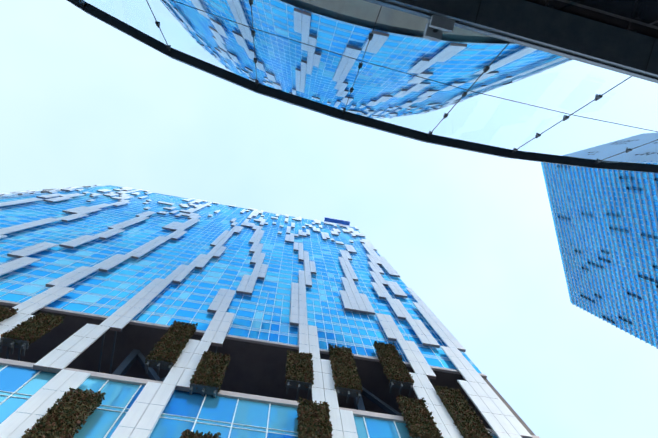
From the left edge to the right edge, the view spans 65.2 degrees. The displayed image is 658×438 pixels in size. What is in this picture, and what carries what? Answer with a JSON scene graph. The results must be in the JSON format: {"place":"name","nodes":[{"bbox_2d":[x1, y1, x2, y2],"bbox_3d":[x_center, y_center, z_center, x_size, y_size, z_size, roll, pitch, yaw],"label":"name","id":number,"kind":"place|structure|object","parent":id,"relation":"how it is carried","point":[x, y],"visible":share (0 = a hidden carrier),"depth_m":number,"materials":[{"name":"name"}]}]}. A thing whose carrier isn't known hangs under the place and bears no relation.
{"place":"outdoors","nodes":[
{"label":"outdoors","id":0,"kind":"place"},
{"bbox_2d":[15,185,364,330],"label":"tower body","id":1,"kind":"structure","parent":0,"point":[201,228],"depth_m":102.11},
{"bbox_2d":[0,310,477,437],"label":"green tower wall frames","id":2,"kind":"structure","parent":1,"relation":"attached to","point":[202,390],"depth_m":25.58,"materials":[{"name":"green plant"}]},
{"bbox_2d":[0,306,492,437],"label":"tower wall plants","id":3,"kind":"object","parent":1,"relation":"attached to","point":[37,328],"visible":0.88,"depth_m":25.72,"materials":[{"name":"green plant"}]},
{"bbox_2d":[6,314,507,415],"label":"support beams","id":4,"kind":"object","parent":1,"relation":"attached to","point":[127,363],"visible":0.06,"depth_m":29.50,"materials":[{"name":"metal"}]},
{"bbox_2d":[0,185,532,437],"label":"wall panels","id":5,"kind":"object","parent":1,"relation":"attached to","point":[143,415],"visible":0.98,"depth_m":34.41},
{"bbox_2d":[0,300,539,437],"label":"tower recess band","id":6,"kind":"object","parent":1,"relation":"attached to","point":[255,371],"visible":0.4,"depth_m":31.36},
{"bbox_2d":[324,217,349,225],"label":"rooftop sign","id":7,"kind":"object","parent":1,"relation":"on","point":[337,221],"visible":0.88,"depth_m":104.19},
{"bbox_2d":[0,185,482,373],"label":"glass facade","id":8,"kind":"structure","parent":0,"point":[264,314],"depth_m":46.40,"materials":[{"name":"blue glass"}]},
{"bbox_2d":[0,365,497,437],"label":"windows","id":9,"kind":"structure","parent":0,"point":[225,417],"depth_m":22.26,"materials":[{"name":"blue glass"}]},
{"bbox_2d":[0,0,657,437],"label":"sky","id":10,"kind":"structure","parent":0,"point":[84,101],"materials":[{"name":"white"}]},
{"bbox_2d":[164,0,568,117],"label":"glass facade","id":11,"kind":"structure","parent":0,"point":[395,43],"depth_m":51.08,"materials":[{"name":"blue glass"}]},
{"bbox_2d":[525,0,657,38],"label":"ceiling","id":12,"kind":"structure","parent":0,"point":[639,16],"depth_m":8.61,"materials":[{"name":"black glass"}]},
{"bbox_2d":[170,0,540,117],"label":"tower body","id":13,"kind":"structure","parent":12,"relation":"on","point":[405,21],"depth_m":99.80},
{"bbox_2d":[160,0,571,118],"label":"wall panels","id":14,"kind":"object","parent":13,"relation":"attached to","point":[375,47],"depth_m":53.86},
{"bbox_2d":[67,0,657,172],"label":"canopy frame and fittings","id":15,"kind":"object","parent":12,"relation":"on","point":[197,63],"visible":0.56,"depth_m":12.19,"materials":[{"name":"black metal"}]},
{"bbox_2d":[77,0,657,167],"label":"canopy glass panels","id":16,"kind":"object","parent":15,"relation":"attached to","point":[412,82],"visible":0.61,"depth_m":10.44,"materials":[{"name":"clear glass"}]},
{"bbox_2d":[423,15,454,41],"bbox_3d":[1.546,-2.721,7.332,0.329,0.580,0.215,10,-84,-4],"label":"canopy bracket","id":17,"kind":"object","parent":15,"relation":"attached to","point":[436,26],"visible":1,"depth_m":7.09,"materials":[{"name":"grey metal"}]},
{"bbox_2d":[363,0,657,82],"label":"canopy steel beams","id":18,"kind":"structure","parent":12,"relation":"attached to","point":[571,36],"depth_m":7.29,"materials":[{"name":"black metal"}]},
{"label":"ground","id":19,"kind":"structure","parent":0,"visible":0},
{"bbox_2d":[541,132,657,348],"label":"tower","id":20,"kind":"structure","parent":19,"relation":"on","point":[605,221],"depth_m":102.69,"materials":[{"name":"blue glass"}]}
]}

